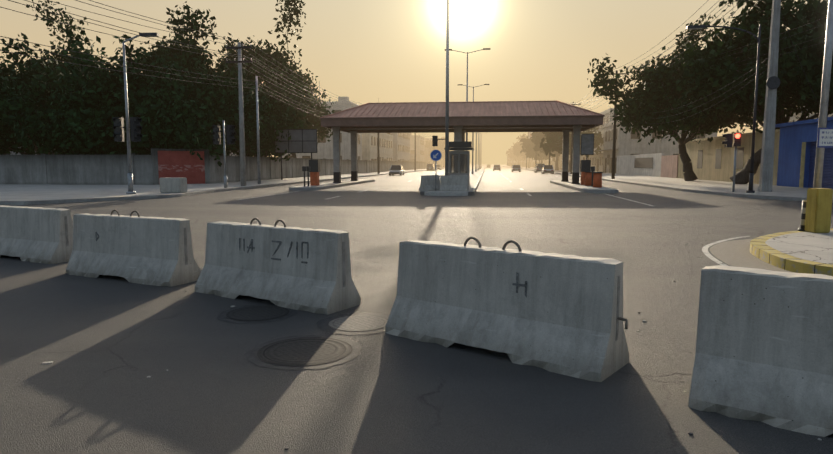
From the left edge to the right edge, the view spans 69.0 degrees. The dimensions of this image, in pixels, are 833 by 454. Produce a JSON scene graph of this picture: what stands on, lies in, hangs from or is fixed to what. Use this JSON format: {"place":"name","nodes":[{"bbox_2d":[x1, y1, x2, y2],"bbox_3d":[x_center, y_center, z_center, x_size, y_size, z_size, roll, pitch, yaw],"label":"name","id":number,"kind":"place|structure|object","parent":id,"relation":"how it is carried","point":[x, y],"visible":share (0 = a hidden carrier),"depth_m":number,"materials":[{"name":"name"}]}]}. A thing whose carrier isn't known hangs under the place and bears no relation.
{"place":"outdoors","nodes":[
{"label":"outdoors","id":0,"kind":"place"},
{"bbox_2d":[0,165,474,204],"bbox_3d":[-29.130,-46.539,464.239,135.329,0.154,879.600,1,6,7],"label":"pavement","id":1,"kind":"structure","parent":0,"point":[24,194],"depth_m":33.29,"materials":[{"name":"concrete"}]},
{"bbox_2d":[0,47,19,154],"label":"tree","id":2,"kind":"object","parent":1,"relation":"on","point":[4,65],"depth_m":53.85,"materials":[{"name":"green plant"}]},
{"bbox_2d":[0,33,74,154],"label":"tree","id":3,"kind":"object","parent":1,"relation":"on","point":[16,97],"visible":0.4,"depth_m":48.12,"materials":[{"name":"green plant"}]},
{"bbox_2d":[16,0,112,149],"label":"tree","id":4,"kind":"object","parent":1,"relation":"on","point":[49,23],"visible":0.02,"depth_m":58.05,"materials":[{"name":"green plant"}]},
{"bbox_2d":[0,154,134,184],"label":"cross wall","id":5,"kind":"structure","parent":1,"relation":"on","point":[71,169],"depth_m":43.07,"materials":[{"name":"grey concrete"}]},
{"bbox_2d":[9,27,153,154],"bbox_3d":[-25.058,-9.047,47.144,10.974,11.781,10.071,1,6,7],"label":"tree","id":6,"kind":"object","parent":1,"relation":"on","point":[83,133],"visible":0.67,"depth_m":44.55,"materials":[{"name":"green plant"}]},
{"bbox_2d":[6,144,237,155],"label":"building","id":7,"kind":"structure","parent":1,"relation":"on","point":[12,153],"depth_m":64.84,"materials":[{"name":"paint"}]},
{"bbox_2d":[56,34,188,154],"bbox_3d":[-22.976,-9.310,49.160,10.762,11.771,10.498,-2,6,-19],"label":"tree","id":8,"kind":"object","parent":1,"relation":"on","point":[131,76],"visible":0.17,"depth_m":46.93,"materials":[{"name":"green plant"}]},
{"bbox_2d":[122,33,159,193],"bbox_3d":[-13.145,-5.382,29.062,1.899,7.595,0.438,0,6,-1],"label":"street light","id":9,"kind":"object","parent":1,"relation":"on","point":[130,182],"visible":0.88,"depth_m":29.03,"materials":[{"name":"metal"}]},
{"bbox_2d":[112,117,142,141],"bbox_3d":[-13.807,-4.676,29.016,1.383,1.134,0.506,0,6,3],"label":"signal","id":10,"kind":"object","parent":9,"relation":"attached to","point":[135,127],"visible":1,"depth_m":28.96,"materials":[{"name":"black plastic"}]},
{"bbox_2d":[110,55,231,166],"bbox_3d":[-19.264,-8.139,46.930,10.500,9.991,9.138,1,6,7],"label":"tree","id":11,"kind":"object","parent":1,"relation":"on","point":[176,122],"visible":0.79,"depth_m":44.68,"materials":[{"name":"green plant"}]},
{"bbox_2d":[133,149,209,184],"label":"wall","id":12,"kind":"structure","parent":1,"relation":"on","point":[155,166],"depth_m":43.52,"materials":[{"name":"red paint"}]},
{"bbox_2d":[159,178,186,192],"bbox_3d":[-12.353,-2.125,30.794,1.150,0.760,0.700,1,6,11],"label":"concrete block","id":13,"kind":"object","parent":1,"relation":"on","point":[173,185],"depth_m":30.48,"materials":[{"name":"grey concrete"}]},
{"bbox_2d":[136,1,262,98],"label":"tree","id":14,"kind":"object","parent":1,"relation":"on","point":[170,52],"visible":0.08,"depth_m":53.02,"materials":[{"name":"green plant"}]},
{"bbox_2d":[159,51,276,155],"bbox_3d":[-17.943,-9.360,51.355,11.257,11.485,10.287,1,6,7],"label":"tree","id":15,"kind":"object","parent":1,"relation":"on","point":[226,97],"visible":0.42,"depth_m":49.29,"materials":[{"name":"green plant"}]},
{"bbox_2d":[212,120,235,187],"bbox_3d":[-11.460,-4.349,36.302,1.380,4.050,0.549,1,6,7],"label":"signal","id":16,"kind":"object","parent":1,"relation":"on","point":[230,133],"visible":1,"depth_m":36.17,"materials":[{"name":"black plastic"}]},
{"bbox_2d":[225,42,252,185],"bbox_3d":[-11.493,-7.347,39.768,1.800,9.300,0.380,1,6,7],"label":"utility pole","id":17,"kind":"object","parent":1,"relation":"on","point":[242,141],"visible":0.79,"depth_m":39.63,"materials":[{"name":"concrete"}]},
{"bbox_2d":[256,76,260,183],"bbox_3d":[-11.273,-6.836,43.084,0.220,7.600,0.220,1,6,7],"label":"utility pole","id":18,"kind":"object","parent":1,"relation":"on","point":[258,147],"visible":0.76,"depth_m":43.05,"materials":[{"name":"concrete"}]},
{"bbox_2d":[215,0,316,156],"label":"tree","id":19,"kind":"object","parent":1,"relation":"on","point":[277,55],"visible":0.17,"depth_m":60.98,"materials":[{"name":"green plant"}]},
{"bbox_2d":[229,78,313,161],"bbox_3d":[-15.083,-9.245,57.711,9.712,9.863,9.966,1,6,7],"label":"tree","id":20,"kind":"object","parent":1,"relation":"on","point":[283,120],"visible":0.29,"depth_m":56.21,"materials":[{"name":"green plant"}]},
{"bbox_2d":[274,129,316,179],"bbox_3d":[-11.152,-6.721,56.204,4.070,4.670,0.220,1,6,7],"label":"billboard","id":21,"kind":"object","parent":1,"relation":"on","point":[302,141],"visible":0.75,"depth_m":55.99,"materials":[{"name":"metal"}]},
{"bbox_2d":[267,63,340,157],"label":"tree","id":22,"kind":"object","parent":1,"relation":"on","point":[314,120],"visible":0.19,"depth_m":71.78,"materials":[{"name":"green plant"}]},
{"bbox_2d":[206,154,426,183],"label":"wall","id":23,"kind":"structure","parent":1,"relation":"on","point":[291,168],"depth_m":60.57,"materials":[{"name":"grey concrete"}]},
{"bbox_2d":[280,81,361,159],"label":"building","id":24,"kind":"structure","parent":1,"relation":"on","point":[324,148],"depth_m":101.42,"materials":[{"name":"paint"}]},
{"bbox_2d":[362,133,392,160],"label":"building","id":25,"kind":"structure","parent":1,"relation":"on","point":[369,146],"depth_m":119.45,"materials":[{"name":"paint"}]},
{"bbox_2d":[377,133,379,173],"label":"utility pole","id":26,"kind":"object","parent":1,"relation":"on","point":[378,163],"visible":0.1,"depth_m":92.52,"materials":[{"name":"grey concrete"}]},
{"bbox_2d":[378,98,409,161],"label":"building","id":27,"kind":"structure","parent":1,"relation":"on","point":[401,146],"depth_m":150.10,"materials":[{"name":"paint"}]},
{"bbox_2d":[410,154,418,161],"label":"building","id":28,"kind":"structure","parent":1,"relation":"on","point":[412,157],"depth_m":184.86,"materials":[{"name":"paint"}]},
{"bbox_2d":[414,133,415,170],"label":"utility pole","id":29,"kind":"object","parent":1,"relation":"on","point":[415,155],"visible":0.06,"depth_m":139.85,"materials":[{"name":"brown wood"}]},
{"bbox_2d":[410,133,424,161],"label":"building","id":30,"kind":"structure","parent":1,"relation":"on","point":[419,146],"depth_m":202.26,"materials":[{"name":"paint"}]},
{"bbox_2d":[424,147,431,167],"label":"building","id":31,"kind":"structure","parent":1,"relation":"on","point":[427,158],"depth_m":220.44,"materials":[{"name":"paint"}]},
{"bbox_2d":[424,138,443,166],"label":"building","id":32,"kind":"structure","parent":1,"relation":"on","point":[431,140],"depth_m":304.24,"materials":[{"name":"paint"}]},
{"bbox_2d":[424,137,444,160],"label":"tree","id":33,"kind":"object","parent":1,"relation":"on","point":[440,147],"visible":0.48,"depth_m":225.31,"materials":[{"name":"green plant"}]},
{"bbox_2d":[442,137,453,166],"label":"building","id":34,"kind":"structure","parent":1,"relation":"on","point":[444,158],"depth_m":288.43,"materials":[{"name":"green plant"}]},
{"bbox_2d":[289,179,374,189],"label":"island pavement","id":35,"kind":"structure","parent":0,"point":[322,186],"depth_m":42.27,"materials":[{"name":"concrete"}]},
{"bbox_2d":[302,160,319,186],"bbox_3d":[-6.893,-3.508,39.295,0.620,1.700,2.625,1,6,7],"label":"island furniture","id":36,"kind":"object","parent":35,"relation":"on","point":[313,168],"visible":0.83,"depth_m":40.03,"materials":[{"name":"grey"}]},
{"bbox_2d":[0,0,822,164],"label":"sky","id":37,"kind":"structure","parent":0,"point":[362,51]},
{"bbox_2d":[0,165,832,453],"bbox_3d":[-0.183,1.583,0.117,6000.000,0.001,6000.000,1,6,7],"label":"ground","id":38,"kind":"structure","parent":0,"point":[107,345],"depth_m":5.05,"materials":[{"name":"grey asphalt"}]},
{"bbox_2d":[0,205,72,263],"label":"barrier","id":39,"kind":"object","parent":38,"relation":"on","point":[38,235],"visible":0.94,"depth_m":9.98,"materials":[{"name":"concrete"}]},
{"bbox_2d":[66,209,200,286],"bbox_3d":[-4.046,0.234,8.555,2.168,0.947,0.620,3,7,26],"label":"barrier","id":40,"kind":"object","parent":38,"relation":"on","point":[154,251],"visible":1,"depth_m":8.29,"materials":[{"name":"concrete"}]},
{"bbox_2d":[217,304,297,323],"bbox_3d":[-1.690,0.921,6.471,0.831,0.001,0.856,1,6,7],"label":"manhole collar","id":41,"kind":"object","parent":38,"relation":"on","point":[221,316],"visible":0.92,"depth_m":6.33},
{"bbox_2d":[226,306,289,320],"bbox_3d":[-1.692,0.917,6.472,0.660,0.001,0.660,1,6,7],"label":"manhole","id":42,"kind":"object","parent":41,"relation":"in","point":[254,313],"visible":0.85,"depth_m":6.44,"materials":[{"name":"metal"}]},
{"bbox_2d":[195,218,360,314],"bbox_3d":[-1.703,0.374,7.197,2.183,0.947,0.620,4,7,33],"label":"barrier","id":43,"kind":"object","parent":38,"relation":"on","point":[303,269],"visible":1,"depth_m":6.91,"materials":[{"name":"concrete"}]},
{"bbox_2d":[244,334,362,369],"bbox_3d":[-0.953,1.055,5.177,0.968,0.001,0.982,1,6,7],"label":"manhole collar","id":44,"kind":"object","parent":38,"relation":"on","point":[250,355],"visible":1,"depth_m":5.04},
{"bbox_2d":[257,337,351,365],"bbox_3d":[-0.949,1.052,5.167,0.800,0.001,0.800,1,6,7],"label":"manhole","id":45,"kind":"object","parent":44,"relation":"in","point":[304,351],"visible":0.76,"depth_m":5.14,"materials":[{"name":"metal"}]},
{"bbox_2d":[316,313,388,334],"bbox_3d":[-0.576,0.964,6.062,0.865,0.001,0.861,1,6,7],"label":"manhole collar","id":46,"kind":"object","parent":38,"relation":"on","point":[322,324],"visible":0.83,"depth_m":5.98,"materials":[{"name":"grey concrete"}]},
{"bbox_2d":[329,315,386,330],"bbox_3d":[-0.578,0.959,6.064,0.600,0.001,0.600,1,6,7],"label":"manhole","id":47,"kind":"object","parent":46,"relation":"in","point":[358,323],"visible":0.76,"depth_m":6.04,"materials":[{"name":"metal"}]},
{"bbox_2d":[389,165,403,175],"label":"white sedan car","id":48,"kind":"object","parent":38,"relation":"on","point":[396,169],"visible":1,"depth_m":85.49,"materials":[{"name":"grey paint"}]},
{"bbox_2d":[427,164,434,170],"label":"parked car","id":49,"kind":"object","parent":38,"relation":"on","point":[430,167],"visible":1,"depth_m":147.68,"materials":[{"name":"grey paint"}]},
{"bbox_2d":[42,216,821,449],"bbox_3d":[0.791,0.359,11.865,12.745,0.025,17.297,1,6,7],"label":"road debris","id":50,"kind":"object","parent":38,"relation":"on","point":[287,448],"visible":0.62,"depth_m":4.86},
{"bbox_2d":[238,170,749,265],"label":"road markings","id":51,"kind":"object","parent":38,"relation":"on","point":[706,252],"visible":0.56,"depth_m":12.32,"materials":[{"name":"paint"}]},
{"bbox_2d":[493,165,500,170],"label":"car","id":52,"kind":"object","parent":38,"relation":"on","point":[496,167],"visible":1,"depth_m":146.47,"materials":[{"name":"grey paint"}]},
{"bbox_2d":[385,237,628,381],"bbox_3d":[0.710,0.575,5.262,2.109,0.947,0.620,5,8,39],"label":"barrier","id":53,"kind":"object","parent":38,"relation":"on","point":[556,313],"visible":1,"depth_m":4.97,"materials":[{"name":"concrete"}]},
{"bbox_2d":[617,317,627,328],"bbox_3d":[1.558,0.728,4.593,0.091,0.080,0.022,5,8,39],"label":"metal hook","id":54,"kind":"object","parent":53,"relation":"attached to","point":[625,320],"visible":0.82,"depth_m":4.57,"materials":[{"name":"black metal"}]},
{"bbox_2d":[511,165,520,171],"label":"car","id":55,"kind":"object","parent":38,"relation":"on","point":[516,167],"visible":1,"depth_m":123.89,"materials":[{"name":"grey paint"}]},
{"bbox_2d":[534,164,544,172],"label":"car","id":56,"kind":"object","parent":38,"relation":"on","point":[537,167],"visible":0.67,"depth_m":113.38,"materials":[{"name":"grey paint"}]},
{"bbox_2d":[541,165,553,173],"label":"car","id":57,"kind":"object","parent":38,"relation":"on","point":[547,168],"visible":1,"depth_m":100.20,"materials":[{"name":"grey paint"}]},
{"bbox_2d":[710,239,794,272],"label":"gutter dirt","id":58,"kind":"structure","parent":38,"relation":"on","point":[735,253],"depth_m":10.54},
{"bbox_2d":[688,265,832,436],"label":"barrier","id":59,"kind":"object","parent":38,"relation":"on","point":[764,347],"visible":1,"depth_m":3.79,"materials":[{"name":"concrete"}]},
{"bbox_2d":[420,165,485,195],"bbox_3d":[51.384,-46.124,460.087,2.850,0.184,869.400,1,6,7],"label":"median pavement","id":60,"kind":"structure","parent":0,"point":[475,178],"depth_m":31.48,"materials":[{"name":"paint"}]},
{"bbox_2d":[430,150,441,190],"bbox_3d":[1.020,-2.966,31.780,0.600,2.170,0.080,1,6,7],"label":"keep left sign","id":61,"kind":"object","parent":60,"relation":"on","point":[435,155],"visible":0.94,"depth_m":31.68,"materials":[{"name":"metal"}]},
{"bbox_2d":[418,175,468,190],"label":"median barriers","id":62,"kind":"object","parent":60,"relation":"on","point":[452,182],"visible":0.88,"depth_m":32.04,"materials":[{"name":"concrete"}]},
{"bbox_2d":[445,0,448,174],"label":"pole","id":63,"kind":"object","parent":60,"relation":"on","point":[447,102],"visible":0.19,"depth_m":32.74,"materials":[{"name":"metal"}]},
{"bbox_2d":[432,136,444,145],"bbox_3d":[1.228,-4.690,33.038,0.715,0.567,0.336,1,6,7],"label":"traffic light","id":64,"kind":"object","parent":63,"relation":"attached to","point":[435,139],"visible":0.96,"depth_m":33.03,"materials":[{"name":"black plastic"}]},
{"bbox_2d":[331,125,581,183],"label":"canopy columns","id":65,"kind":"structure","parent":60,"relation":"on","point":[459,134],"depth_m":45.47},
{"bbox_2d":[320,100,604,132],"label":"canopy roof","id":66,"kind":"structure","parent":65,"relation":"on","point":[484,116],"depth_m":43.85,"materials":[{"name":"red metal"}]},
{"bbox_2d":[444,141,473,183],"bbox_3d":[2.535,-3.638,35.694,1.650,2.700,2.000,1,6,7],"label":"guard booth","id":67,"kind":"object","parent":60,"relation":"on","point":[463,145],"visible":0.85,"depth_m":34.95,"materials":[{"name":"paint"}]},
{"bbox_2d":[445,48,490,168],"bbox_3d":[5.073,-11.341,60.914,4.550,12.830,0.330,1,6,7],"label":"street light","id":68,"kind":"object","parent":60,"relation":"on","point":[467,83],"visible":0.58,"depth_m":60.50,"materials":[{"name":"metal"}]},
{"bbox_2d":[458,84,488,173],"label":"street light","id":69,"kind":"object","parent":60,"relation":"on","point":[472,171],"visible":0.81,"depth_m":87.69,"materials":[{"name":"metal"}]},
{"bbox_2d":[475,132,476,171],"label":"street light","id":70,"kind":"object","parent":60,"relation":"on","point":[476,155],"visible":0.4,"depth_m":114.60,"materials":[{"name":"metal"}]},
{"bbox_2d":[477,132,478,169],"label":"street light","id":71,"kind":"object","parent":60,"relation":"on","point":[478,151],"visible":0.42,"depth_m":141.09,"materials":[{"name":"metal"}]},
{"bbox_2d":[479,135,479,168],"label":"median lamp mast","id":72,"kind":"object","parent":60,"relation":"on","point":[479,151],"visible":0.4,"depth_m":167.72,"materials":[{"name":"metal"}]},
{"bbox_2d":[479,133,483,167],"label":"street light","id":73,"kind":"object","parent":60,"relation":"on","point":[481,150],"visible":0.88,"depth_m":220.89,"materials":[{"name":"metal"}]},
{"bbox_2d":[550,181,617,192],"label":"island pavement","id":74,"kind":"structure","parent":0,"point":[583,188],"depth_m":36.78,"materials":[{"name":"concrete"}]},
{"bbox_2d":[580,134,593,159],"bbox_3d":[12.139,-4.847,43.146,0.900,3.570,0.100,1,6,7],"label":"sign board","id":75,"kind":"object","parent":74,"relation":"on","point":[587,144],"depth_m":43.00,"materials":[{"name":"grey metal"}]},
{"bbox_2d":[580,160,602,187],"bbox_3d":[11.332,-3.512,39.332,0.620,1.700,5.365,1,6,7],"label":"island furniture","id":76,"kind":"object","parent":74,"relation":"on","point":[591,178],"visible":0.88,"depth_m":39.85,"materials":[{"name":"orange plastic"}]},
{"bbox_2d":[500,165,832,202],"bbox_3d":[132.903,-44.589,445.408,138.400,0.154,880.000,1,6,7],"label":"pavement","id":77,"kind":"structure","parent":0,"point":[725,189],"depth_m":39.28,"materials":[{"name":"concrete"}]},
{"bbox_2d":[506,141,525,164],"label":"tree","id":78,"kind":"object","parent":77,"relation":"on","point":[510,154],"visible":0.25,"depth_m":320.94,"materials":[{"name":"green plant"}]},
{"bbox_2d":[513,134,529,167],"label":"tree","id":79,"kind":"object","parent":77,"relation":"on","point":[517,148],"visible":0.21,"depth_m":233.06,"materials":[{"name":"green plant"}]},
{"bbox_2d":[520,135,558,163],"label":"tree","id":80,"kind":"object","parent":77,"relation":"on","point":[528,146],"visible":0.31,"depth_m":169.11,"materials":[{"name":"green plant"}]},
{"bbox_2d":[530,132,561,169],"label":"tree","id":81,"kind":"object","parent":77,"relation":"on","point":[536,137],"visible":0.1,"depth_m":144.69,"materials":[{"name":"green plant"}]},
{"bbox_2d":[547,157,552,164],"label":"building","id":82,"kind":"structure","parent":77,"relation":"on","point":[551,162],"depth_m":203.47,"materials":[{"name":"paint"}]},
{"bbox_2d":[553,154,560,168],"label":"building","id":83,"kind":"structure","parent":77,"relation":"on","point":[558,162],"depth_m":174.97,"materials":[{"name":"paint"}]},
{"bbox_2d":[540,105,603,171],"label":"tree","id":84,"kind":"object","parent":77,"relation":"on","point":[553,139],"visible":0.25,"depth_m":112.34,"materials":[{"name":"green plant"}]},
{"bbox_2d":[570,102,580,173],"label":"street light","id":85,"kind":"object","parent":77,"relation":"on","point":[572,144],"visible":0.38,"depth_m":89.06,"materials":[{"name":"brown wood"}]},
{"bbox_2d":[568,155,584,170],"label":"building","id":86,"kind":"structure","parent":77,"relation":"on","point":[582,157],"depth_m":139.58,"materials":[{"name":"paint"}]},
{"bbox_2d":[585,106,627,171],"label":"building","id":87,"kind":"structure","parent":77,"relation":"on","point":[596,160],"depth_m":117.35,"materials":[{"name":"paint"}]},
{"bbox_2d":[609,70,625,178],"bbox_3d":[19.453,-9.981,59.384,2.200,10.500,0.340,1,6,7],"label":"utility pole","id":88,"kind":"object","parent":77,"relation":"on","point":[613,153],"visible":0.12,"depth_m":59.46,"materials":[{"name":"brown wood"}]},
{"bbox_2d":[616,153,663,176],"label":"white wall","id":89,"kind":"structure","parent":77,"relation":"on","point":[645,164],"depth_m":77.96,"materials":[{"name":"grey paint"}]},
{"bbox_2d":[597,120,716,172],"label":"building","id":90,"kind":"structure","parent":77,"relation":"on","point":[627,144],"depth_m":93.87,"materials":[{"name":"paint"}]},
{"bbox_2d":[587,13,750,180],"bbox_3d":[22.722,-11.148,51.939,13.202,14.772,13.253,-3,7,-30],"label":"tree","id":91,"kind":"object","parent":77,"relation":"on","point":[657,96],"visible":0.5,"depth_m":50.99,"materials":[{"name":"green plant"}]},
{"bbox_2d":[661,155,678,177],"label":"pink wall","id":92,"kind":"structure","parent":77,"relation":"on","point":[669,166],"depth_m":65.58,"materials":[{"name":"pink paint"}]},
{"bbox_2d":[686,24,760,192],"bbox_3d":[15.346,-5.915,30.568,3.571,8.345,0.388,1,6,12],"label":"street light","id":93,"kind":"object","parent":77,"relation":"on","point":[751,173],"visible":0.98,"depth_m":30.23,"materials":[{"name":"metal"}]},
{"bbox_2d":[678,129,779,184],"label":"cream building","id":94,"kind":"structure","parent":77,"relation":"on","point":[713,160],"depth_m":51.29,"materials":[{"name":"grey paint"}]},
{"bbox_2d":[722,132,741,191],"bbox_3d":[16.114,-3.308,31.118,0.870,3.046,0.438,2,6,22],"label":"red signal","id":95,"kind":"object","parent":77,"relation":"on","point":[735,138],"visible":0.96,"depth_m":30.94,"materials":[{"name":"black plastic"}]},
{"bbox_2d":[666,0,832,183],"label":"tree","id":96,"kind":"object","parent":77,"relation":"on","point":[709,70],"visible":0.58,"depth_m":41.53,"materials":[{"name":"green plant"}]},
{"bbox_2d":[759,0,780,191],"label":"utility pole","id":97,"kind":"object","parent":77,"relation":"on","point":[766,168],"visible":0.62,"depth_m":31.36,"materials":[{"name":"concrete"}]},
{"bbox_2d":[0,0,825,150],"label":"overhead wires","id":98,"kind":"object","parent":97,"relation":"attached to","point":[339,96],"visible":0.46,"depth_m":35.07,"materials":[{"name":"black"}]},
{"bbox_2d":[766,76,779,88],"bbox_3d":[18.316,-7.404,31.095,0.660,0.660,0.060,1,6,7],"label":"round pole box","id":99,"kind":"object","parent":97,"relation":"attached to","point":[772,82],"visible":1,"depth_m":31.07,"materials":[{"name":"metal"}]},
{"bbox_2d":[775,116,832,188],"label":"blue shop","id":100,"kind":"structure","parent":77,"relation":"on","point":[797,152],"depth_m":37.68},
{"bbox_2d":[785,106,832,122],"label":"building","id":101,"kind":"structure","parent":77,"relation":"on","point":[793,119],"depth_m":58.48,"materials":[{"name":"paint"}]},
{"bbox_2d":[750,229,832,275],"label":"corner pavement","id":102,"kind":"structure","parent":0,"point":[802,251],"depth_m":10.01,"materials":[{"name":"yellow paint"}]},
{"bbox_2d":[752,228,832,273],"bbox_3d":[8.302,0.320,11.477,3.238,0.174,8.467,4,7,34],"label":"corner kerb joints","id":103,"kind":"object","parent":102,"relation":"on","point":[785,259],"visible":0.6,"depth_m":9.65,"materials":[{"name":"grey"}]},
{"bbox_2d":[798,200,806,230],"bbox_3d":[8.255,-0.244,12.913,0.171,0.660,0.180,1,6,7],"label":"striped post","id":104,"kind":"object","parent":102,"relation":"on","point":[803,216],"visible":0.79,"depth_m":12.89,"materials":[{"name":"white metal"}]},
{"bbox_2d":[805,188,832,232],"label":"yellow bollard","id":105,"kind":"object","parent":102,"relation":"on","point":[818,210],"visible":0.98,"depth_m":12.47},
{"bbox_2d":[813,0,832,187],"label":"sign pole","id":106,"kind":"object","parent":102,"relation":"on","point":[824,137],"visible":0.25,"depth_m":12.86,"materials":[{"name":"metal"}]},
{"bbox_2d":[778,0,832,114],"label":"tree","id":107,"kind":"object","parent":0,"point":[813,70],"visible":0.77,"depth_m":35.70,"materials":[{"name":"green plant"}]}
]}

